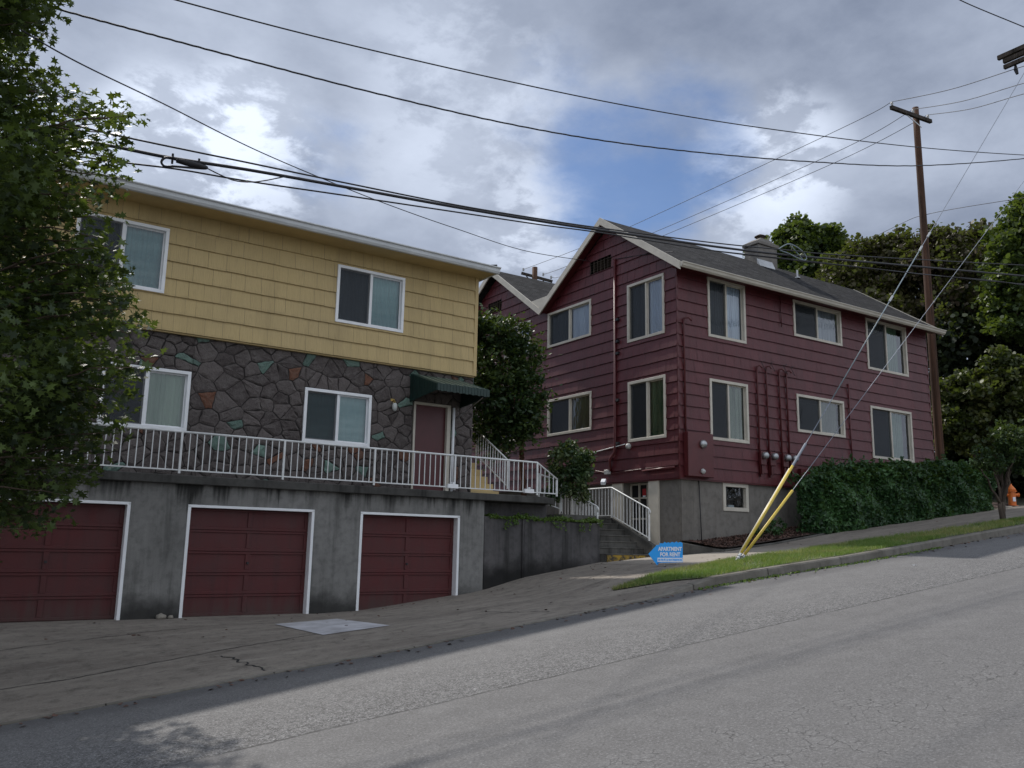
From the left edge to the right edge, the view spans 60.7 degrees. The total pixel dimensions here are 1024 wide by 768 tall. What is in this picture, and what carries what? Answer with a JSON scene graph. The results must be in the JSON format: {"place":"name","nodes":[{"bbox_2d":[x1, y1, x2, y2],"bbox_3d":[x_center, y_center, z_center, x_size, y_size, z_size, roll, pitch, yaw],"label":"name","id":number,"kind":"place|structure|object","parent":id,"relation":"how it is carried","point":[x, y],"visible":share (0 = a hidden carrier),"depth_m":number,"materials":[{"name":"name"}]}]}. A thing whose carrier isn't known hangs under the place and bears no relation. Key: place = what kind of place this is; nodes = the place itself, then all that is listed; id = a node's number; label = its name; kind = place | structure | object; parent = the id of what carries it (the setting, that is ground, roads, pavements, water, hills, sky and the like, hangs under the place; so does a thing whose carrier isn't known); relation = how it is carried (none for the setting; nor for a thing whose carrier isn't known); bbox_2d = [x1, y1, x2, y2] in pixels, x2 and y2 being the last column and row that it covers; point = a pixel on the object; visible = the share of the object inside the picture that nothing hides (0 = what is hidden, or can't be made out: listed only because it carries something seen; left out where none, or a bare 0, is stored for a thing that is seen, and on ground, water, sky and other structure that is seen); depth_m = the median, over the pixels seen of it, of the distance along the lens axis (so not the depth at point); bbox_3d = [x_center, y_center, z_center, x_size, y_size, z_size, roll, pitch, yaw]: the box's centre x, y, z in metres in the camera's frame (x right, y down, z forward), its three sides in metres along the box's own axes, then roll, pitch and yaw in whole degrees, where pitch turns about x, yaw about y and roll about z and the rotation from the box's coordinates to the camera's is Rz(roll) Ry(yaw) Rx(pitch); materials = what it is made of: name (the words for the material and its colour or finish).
{"place":"outdoors","nodes":[
{"label":"outdoors","id":0,"kind":"place"},
{"bbox_2d":[0,532,1023,767],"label":"road","id":1,"kind":"structure","parent":0,"point":[902,661],"depth_m":8.12,"materials":[{"name":"grey asphalt"}]},
{"bbox_2d":[0,521,1022,726],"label":"fallen leaves","id":2,"kind":"object","parent":1,"relation":"on","point":[53,714],"visible":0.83,"depth_m":12.76,"materials":[{"name":"brown plant"}]},
{"bbox_2d":[695,547,942,589],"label":"gutter weeds","id":3,"kind":"object","parent":1,"relation":"on","point":[794,572],"visible":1,"depth_m":15.96,"materials":[{"name":"green plant"}]},
{"bbox_2d":[0,0,1023,370],"label":"sky","id":4,"kind":"structure","parent":0,"point":[816,67],"materials":[{"name":"blue"}]},
{"bbox_2d":[54,136,1023,276],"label":"telephone cable","id":5,"kind":"object","parent":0,"point":[389,195],"visible":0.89,"depth_m":15.38,"materials":[{"name":"black rubber"}]},
{"bbox_2d":[160,153,285,182],"bbox_3d":[-4.162,-3.100,12.707,1.797,0.331,0.100,8,-13,-33],"label":"cable splice","id":6,"kind":"object","parent":5,"relation":"hanging from","point":[188,164],"visible":1,"depth_m":12.41,"materials":[{"name":"black metal"}]},
{"bbox_2d":[778,243,806,259],"bbox_3d":[6.358,-3.015,19.795,0.974,0.319,0.026,8,-13,-33],"label":"cable storage loop","id":7,"kind":"object","parent":5,"relation":"hanging from","point":[794,249],"visible":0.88,"depth_m":19.81,"materials":[{"name":"grey rubber"}]},
{"bbox_2d":[55,120,1023,265],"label":"telephone cable","id":8,"kind":"object","parent":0,"point":[509,213],"visible":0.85,"depth_m":14.92,"materials":[{"name":"black metal"}]},
{"bbox_2d":[73,155,1023,284],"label":"telephone cable","id":9,"kind":"object","parent":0,"point":[478,215],"visible":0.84,"depth_m":15.18,"materials":[{"name":"black rubber"}]},
{"bbox_2d":[105,484,1023,704],"bbox_3d":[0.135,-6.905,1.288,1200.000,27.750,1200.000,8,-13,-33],"label":"ground","id":10,"kind":"structure","parent":0,"point":[739,502],"depth_m":33.60,"materials":[{"name":"soil"}]},
{"bbox_2d":[0,0,168,562],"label":"maple tree","id":11,"kind":"object","parent":10,"relation":"on","point":[54,369],"visible":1,"depth_m":8.91,"materials":[{"name":"green plant"}]},
{"bbox_2d":[0,166,554,622],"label":"apartment building","id":12,"kind":"structure","parent":10,"relation":"on","point":[274,326],"depth_m":17.67,"materials":[{"name":"yellow wood"}]},
{"bbox_2d":[0,499,130,622],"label":"garage door","id":13,"kind":"structure","parent":12,"relation":"in","point":[70,573],"depth_m":14.69,"materials":[{"name":"paint"}]},
{"bbox_2d":[75,212,169,293],"bbox_3d":[-7.522,-2.511,16.810,1.660,1.330,0.177,8,-13,-34],"label":"window","id":14,"kind":"structure","parent":12,"relation":"in","point":[147,247],"depth_m":17.06,"materials":[{"name":"clear glass"}]},
{"bbox_2d":[96,362,191,430],"bbox_3d":[-7.057,0.261,16.783,1.620,1.190,0.177,8,-13,-34],"label":"window","id":15,"kind":"structure","parent":12,"relation":"in","point":[164,404],"depth_m":16.98,"materials":[{"name":"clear glass"}]},
{"bbox_2d":[178,504,314,617],"bbox_3d":[-4.931,3.483,16.304,2.410,2.342,0.215,8,-13,-34],"label":"garage door","id":16,"kind":"structure","parent":12,"relation":"in","point":[237,560],"depth_m":16.38,"materials":[{"name":"paint"}]},
{"bbox_2d":[32,422,557,496],"bbox_3d":[-4.587,1.425,16.690,13.850,0.771,0.080,8,-13,-34],"label":"terrace railing","id":17,"kind":"object","parent":12,"relation":"on","point":[282,476],"visible":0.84,"depth_m":17.31,"materials":[{"name":"metal"}]},
{"bbox_2d":[447,482,457,488],"bbox_3d":[-1.281,2.183,18.822,0.261,0.130,0.091,8,-13,-33],"label":"light box","id":18,"kind":"object","parent":17,"relation":"attached to","point":[453,485],"visible":1,"depth_m":18.79,"materials":[{"name":"white plastic"}]},
{"bbox_2d":[523,487,533,492],"bbox_3d":[0.385,2.427,19.955,0.261,0.130,0.091,8,-13,-33],"label":"light box","id":19,"kind":"object","parent":17,"relation":"attached to","point":[528,490],"visible":1,"depth_m":19.92,"materials":[{"name":"white plastic"}]},
{"bbox_2d":[301,387,371,446],"bbox_3d":[-3.814,0.740,18.988,1.560,1.160,0.177,8,-13,-34],"label":"window","id":20,"kind":"structure","parent":12,"relation":"in","point":[329,416],"depth_m":18.96,"materials":[{"name":"clear glass"}]},
{"bbox_2d":[335,264,404,332],"bbox_3d":[-3.216,-1.900,19.742,1.670,1.310,0.177,8,-13,-34],"label":"window","id":21,"kind":"structure","parent":12,"relation":"in","point":[366,298],"depth_m":19.72,"materials":[{"name":"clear glass"}]},
{"bbox_2d":[356,512,459,610],"bbox_3d":[-2.172,3.887,18.180,2.350,2.342,0.215,8,-13,-34],"label":"garage door","id":22,"kind":"structure","parent":12,"relation":"in","point":[403,558],"depth_m":18.27,"materials":[{"name":"paint"}]},
{"bbox_2d":[410,401,450,490],"bbox_3d":[-1.893,1.489,20.210,0.980,2.090,0.140,8,-13,-34],"label":"entry door","id":23,"kind":"structure","parent":12,"relation":"in","point":[431,424],"depth_m":20.25,"materials":[{"name":"paint"}]},
{"bbox_2d":[475,430,508,488],"bbox_3d":[-0.515,1.850,21.886,0.042,1.608,1.502,8,-13,-34],"label":"stair railing","id":24,"kind":"object","parent":12,"relation":"on","point":[506,469],"visible":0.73,"depth_m":21.83,"materials":[{"name":"metal"}]},
{"bbox_2d":[0,564,781,722],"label":"driveway apron","id":25,"kind":"object","parent":10,"relation":"on","point":[581,588],"visible":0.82,"depth_m":12.56,"materials":[{"name":"concrete"}]},
{"bbox_2d":[156,613,165,618],"bbox_3d":[-6.090,4.035,15.170,0.173,0.121,0.132,8,-13,-33],"label":"stone","id":26,"kind":"object","parent":25,"relation":"on","point":[160,616],"visible":1,"depth_m":15.13,"materials":[{"name":"beige stone"}]},
{"bbox_2d":[277,619,387,634],"bbox_3d":[-2.909,3.862,14.023,1.200,0.095,2.150,8,-13,-33],"label":"pavement patch","id":27,"kind":"object","parent":25,"relation":"on","point":[327,626],"visible":1,"depth_m":13.90,"materials":[{"name":"concrete"}]},
{"bbox_2d":[0,551,755,689],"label":"pavement cracks","id":28,"kind":"object","parent":25,"relation":"on","point":[217,650],"visible":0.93,"depth_m":11.52,"materials":[{"name":"black asphalt"}]},
{"bbox_2d":[0,524,1023,725],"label":"kerb","id":29,"kind":"structure","parent":10,"relation":"on","point":[710,581],"depth_m":15.45,"materials":[{"name":"concrete"}]},
{"bbox_2d":[472,303,562,495],"bbox_3d":[-0.332,0.302,22.854,2.705,5.143,2.900,8,-13,-33],"label":"rhododendron tree","id":30,"kind":"object","parent":10,"relation":"on","point":[502,419],"visible":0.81,"depth_m":22.49,"materials":[{"name":"green plant"}]},
{"bbox_2d":[521,267,552,282],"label":"utility pole","id":31,"kind":"object","parent":10,"relation":"on","point":[533,275],"visible":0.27,"depth_m":45.94,"materials":[{"name":"brown wood"}]},
{"bbox_2d":[482,502,599,589],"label":"retaining wall","id":32,"kind":"structure","parent":10,"relation":"on","point":[523,548],"depth_m":20.03,"materials":[{"name":"concrete"}]},
{"bbox_2d":[484,513,603,531],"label":"wall weeds","id":33,"kind":"object","parent":32,"relation":"on","point":[517,516],"depth_m":20.33,"materials":[{"name":"green plant"}]},
{"bbox_2d":[543,438,596,506],"bbox_3d":[1.484,2.241,22.116,1.524,1.795,1.452,8,-13,-33],"label":"evergreen bush","id":34,"kind":"object","parent":10,"relation":"on","point":[580,469],"visible":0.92,"depth_m":21.85,"materials":[{"name":"green plant"}]},
{"bbox_2d":[547,514,655,561],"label":"concrete steps","id":35,"kind":"structure","parent":10,"relation":"on","point":[619,541],"depth_m":21.84,"materials":[{"name":"grey concrete"}]},
{"bbox_2d":[538,473,561,510],"bbox_3d":[0.949,2.712,21.928,0.618,0.954,0.054,-2,-11,15],"label":"stair railing","id":36,"kind":"object","parent":35,"relation":"on","point":[560,508],"visible":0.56,"depth_m":21.95,"materials":[{"name":"metal"}]},
{"bbox_2d":[559,496,598,518],"bbox_3d":[1.685,3.208,22.111,0.042,1.392,1.636,8,-13,-33],"label":"stair railing","id":37,"kind":"object","parent":35,"relation":"on","point":[597,508],"visible":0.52,"depth_m":21.98,"materials":[{"name":"metal"}]},
{"bbox_2d":[572,487,650,540],"bbox_3d":[2.575,3.433,23.152,0.042,1.403,3.228,8,-13,-33],"label":"stair railing","id":38,"kind":"object","parent":35,"relation":"on","point":[623,494],"visible":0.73,"depth_m":22.88,"materials":[{"name":"metal"}]},
{"bbox_2d":[472,218,946,549],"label":"apartment building","id":39,"kind":"structure","parent":10,"relation":"on","point":[696,391],"depth_m":24.57,"materials":[{"name":"red wood"}]},
{"bbox_2d":[21,29,586,260],"bbox_3d":[-1.553,-3.550,17.434,0.676,3.546,18.555,-3,-11,22],"label":"service drop","id":40,"kind":"object","parent":39,"relation":"attached to","point":[242,143],"visible":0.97,"depth_m":11.70,"materials":[{"name":"black metal"}]},
{"bbox_2d":[504,320,530,358],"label":"window","id":41,"kind":"structure","parent":39,"relation":"in","point":[530,320],"depth_m":28.92,"materials":[{"name":"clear glass"}]},
{"bbox_2d":[547,299,591,347],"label":"window","id":42,"kind":"structure","parent":39,"relation":"in","point":[573,322],"depth_m":26.63,"materials":[{"name":"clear glass"}]},
{"bbox_2d":[547,391,592,436],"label":"window","id":43,"kind":"structure","parent":39,"relation":"in","point":[560,421],"depth_m":26.06,"materials":[{"name":"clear glass"}]},
{"bbox_2d":[612,481,659,544],"bbox_3d":[3.382,3.644,23.189,0.345,2.070,1.840,8,-13,-33],"label":"basement door","id":44,"kind":"structure","parent":39,"relation":"in","point":[647,494],"depth_m":23.28,"materials":[{"name":"white"}]},
{"bbox_2d":[627,273,665,342],"bbox_3d":[3.675,-2.037,23.738,0.177,1.650,1.480,8,-13,-33],"label":"window","id":45,"kind":"structure","parent":39,"relation":"in","point":[645,315],"depth_m":23.77,"materials":[{"name":"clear glass"}]},
{"bbox_2d":[627,374,666,441],"bbox_3d":[3.628,0.674,23.224,0.177,1.650,1.480,8,-13,-33],"label":"window","id":46,"kind":"structure","parent":39,"relation":"in","point":[639,390],"depth_m":23.25,"materials":[{"name":"clear glass"}]},
{"bbox_2d":[707,276,746,343],"bbox_3d":[5.792,-1.980,23.767,1.460,1.650,0.177,8,-13,-33],"label":"window","id":47,"kind":"structure","parent":39,"relation":"in","point":[724,317],"depth_m":23.77,"materials":[{"name":"clear glass"}]},
{"bbox_2d":[709,378,749,443],"bbox_3d":[5.739,0.737,23.260,1.460,1.620,0.177,8,-13,-33],"label":"window","id":48,"kind":"structure","parent":39,"relation":"in","point":[725,399],"depth_m":23.26,"materials":[{"name":"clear glass"}]},
{"bbox_2d":[722,482,748,511],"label":"basement window","id":49,"kind":"structure","parent":39,"relation":"in","point":[728,489],"depth_m":23.16,"materials":[{"name":"clear glass"}]},
{"bbox_2d":[792,299,842,345],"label":"window","id":50,"kind":"structure","parent":39,"relation":"in","point":[811,321],"depth_m":25.86,"materials":[{"name":"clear glass"}]},
{"bbox_2d":[795,394,845,437],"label":"window","id":51,"kind":"structure","parent":39,"relation":"in","point":[810,409],"depth_m":25.30,"materials":[{"name":"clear glass"}]},
{"bbox_2d":[864,317,908,376],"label":"window","id":52,"kind":"structure","parent":39,"relation":"in","point":[881,345],"depth_m":27.60,"materials":[{"name":"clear glass"}]},
{"bbox_2d":[870,405,914,462],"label":"window","id":53,"kind":"structure","parent":39,"relation":"in","point":[886,423],"depth_m":27.08,"materials":[{"name":"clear glass"}]},
{"bbox_2d":[681,533,826,554],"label":"planter kerb","id":54,"kind":"structure","parent":10,"relation":"on","point":[691,549],"depth_m":21.32,"materials":[{"name":"concrete"}]},
{"bbox_2d":[742,211,870,277],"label":"maple tree","id":55,"kind":"object","parent":10,"relation":"on","point":[803,234],"visible":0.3,"depth_m":42.73,"materials":[{"name":"green plant"}]},
{"bbox_2d":[675,502,1020,546],"bbox_3d":[10.796,3.996,25.525,15.500,1.731,1.050,8,-13,-33],"label":"mulch bed","id":56,"kind":"object","parent":10,"relation":"on","point":[995,504],"visible":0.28,"depth_m":22.51,"materials":[{"name":"brown soil"}]},
{"bbox_2d":[689,526,807,546],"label":"mulch chips","id":57,"kind":"object","parent":56,"relation":"on","point":[741,538],"visible":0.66,"depth_m":22.21,"materials":[{"name":"brown wood"}]},
{"bbox_2d":[754,517,787,536],"bbox_3d":[6.781,3.780,22.904,1.298,0.597,0.729,8,-13,-33],"label":"ground plant","id":58,"kind":"object","parent":56,"relation":"on","point":[769,530],"visible":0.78,"depth_m":22.95,"materials":[{"name":"green plant"}]},
{"bbox_2d":[1007,484,1019,506],"bbox_3d":[16.588,3.704,29.024,0.442,0.760,0.423,8,-13,-33],"label":"fire hydrant","id":59,"kind":"object","parent":56,"relation":"on","point":[1012,494],"visible":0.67,"depth_m":28.92,"materials":[{"name":"orange metal"}]},
{"bbox_2d":[814,223,934,334],"bbox_3d":[16.213,-1.424,38.123,6.155,11.720,5.424,8,-13,-33],"label":"maple tree","id":60,"kind":"object","parent":10,"relation":"on","point":[880,285],"visible":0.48,"depth_m":37.91,"materials":[{"name":"green plant"}]},
{"bbox_2d":[736,73,1023,558],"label":"guy wire","id":61,"kind":"object","parent":10,"relation":"attached to","point":[760,519],"visible":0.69,"depth_m":18.83,"materials":[{"name":"silver metal"}]},
{"bbox_2d":[787,451,996,536],"bbox_3d":[11.411,3.215,25.699,9.221,2.741,1.434,8,-13,-33],"label":"laurel hedge","id":62,"kind":"object","parent":10,"relation":"on","point":[851,495],"visible":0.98,"depth_m":24.75,"materials":[{"name":"green plant"}]},
{"bbox_2d":[889,102,944,459],"bbox_3d":[14.258,-2.985,30.502,2.491,14.800,0.384,8,-13,-33],"label":"utility pole","id":63,"kind":"object","parent":10,"relation":"on","point":[934,373],"visible":0.88,"depth_m":30.89,"materials":[{"name":"brown wood"}]},
{"bbox_2d":[525,102,890,268],"bbox_3d":[7.049,-8.027,38.521,0.021,1.457,20.101,10,-14,-39],"label":"power line","id":64,"kind":"object","parent":63,"relation":"attached to","point":[734,178],"visible":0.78,"depth_m":35.70,"materials":[{"name":"black metal"}]},
{"bbox_2d":[546,110,911,273],"bbox_3d":[8.111,-7.869,38.878,0.021,1.805,19.611,10,-14,-40],"label":"power line","id":65,"kind":"object","parent":63,"relation":"attached to","point":[773,180],"visible":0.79,"depth_m":35.66,"materials":[{"name":"black metal"}]},
{"bbox_2d":[552,115,926,277],"bbox_3d":[8.709,-7.725,39.131,0.021,2.127,19.494,11,-14,-42],"label":"power line","id":66,"kind":"object","parent":63,"relation":"attached to","point":[791,181],"visible":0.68,"depth_m":36.03,"materials":[{"name":"black metal"}]},
{"bbox_2d":[842,197,1023,253],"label":"overhead wire","id":67,"kind":"object","parent":63,"relation":"attached to","point":[941,211],"visible":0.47,"depth_m":30.12,"materials":[{"name":"black"}]},
{"bbox_2d":[892,66,1023,101],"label":"power line","id":68,"kind":"object","parent":63,"relation":"attached to","point":[958,87],"visible":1,"depth_m":28.09,"materials":[{"name":"black metal"}]},
{"bbox_2d":[913,83,1023,109],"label":"power line","id":69,"kind":"object","parent":63,"relation":"attached to","point":[969,99],"visible":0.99,"depth_m":28.27,"materials":[{"name":"black metal"}]},
{"bbox_2d":[928,94,1022,114],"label":"power line","id":70,"kind":"object","parent":63,"relation":"attached to","point":[976,107],"visible":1,"depth_m":28.44,"materials":[{"name":"black metal"}]},
{"bbox_2d":[893,218,995,461],"bbox_3d":[18.732,-1.546,36.577,6.555,11.229,4.504,8,-13,-33],"label":"maple tree","id":71,"kind":"object","parent":10,"relation":"on","point":[949,243],"visible":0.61,"depth_m":36.25,"materials":[{"name":"green plant"}]},
{"bbox_2d":[917,283,1023,497],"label":"tree","id":72,"kind":"object","parent":10,"relation":"on","point":[954,354],"visible":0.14,"depth_m":34.65,"materials":[{"name":"green plant"}]},
{"bbox_2d":[929,344,1023,459],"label":"tree","id":73,"kind":"object","parent":10,"relation":"on","point":[972,408],"visible":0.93,"depth_m":30.58,"materials":[{"name":"green plant"}]},
{"bbox_2d":[971,191,1023,346],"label":"maple tree","id":74,"kind":"object","parent":10,"relation":"on","point":[1002,306],"visible":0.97,"depth_m":32.52,"materials":[{"name":"green plant"}]},
{"bbox_2d":[997,44,1023,74],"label":"utility pole","id":75,"kind":"object","parent":10,"relation":"on","point":[1016,53],"visible":1,"depth_m":26.12,"materials":[{"name":"brown wood"}]},
{"bbox_2d":[41,3,1023,165],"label":"overhead wire","id":76,"kind":"object","parent":75,"relation":"attached to","point":[125,27],"visible":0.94,"depth_m":12.66,"materials":[{"name":"black"}]},
{"bbox_2d":[175,0,1021,154],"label":"overhead wire","id":77,"kind":"object","parent":75,"relation":"attached to","point":[548,89],"visible":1,"depth_m":13.52,"materials":[{"name":"black"}]},
{"bbox_2d":[711,250,1021,284],"bbox_3d":[10.409,-2.669,21.581,15.520,1.935,0.017,8,-13,-33],"label":"overhead wire","id":78,"kind":"object","parent":75,"relation":"attached to","point":[858,266],"visible":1,"depth_m":19.80,"materials":[{"name":"black"}]},
{"bbox_2d":[593,505,1023,563],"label":"sidewalk","id":79,"kind":"structure","parent":0,"point":[923,525],"depth_m":21.81,"materials":[{"name":"concrete"}]},
{"bbox_2d":[612,516,1023,589],"bbox_3d":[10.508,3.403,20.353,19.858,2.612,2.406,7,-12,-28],"label":"grass","id":80,"kind":"structure","parent":0,"point":[722,565],"depth_m":17.37,"materials":[{"name":"green plant"}]},
{"bbox_2d":[649,541,682,564],"bbox_3d":[3.214,3.581,18.288,0.742,0.569,0.019,2,-11,-7],"label":"arrow sign","id":81,"kind":"object","parent":80,"relation":"on","point":[668,552],"visible":1,"depth_m":18.30,"materials":[{"name":"blue plastic"}]},
{"bbox_2d":[740,181,1023,558],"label":"guy wire","id":82,"kind":"object","parent":80,"relation":"attached to","point":[768,522],"visible":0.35,"depth_m":18.67,"materials":[{"name":"silver metal"}]},
{"bbox_2d":[969,418,1023,519],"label":"street tree","id":83,"kind":"object","parent":80,"relation":"on","point":[1007,442],"visible":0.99,"depth_m":21.93,"materials":[{"name":"green plant"}]},
{"bbox_2d":[960,0,1023,26],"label":"overhead wire","id":84,"kind":"object","parent":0,"point":[992,13],"visible":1,"depth_m":19.99,"materials":[{"name":"black"}]}
]}

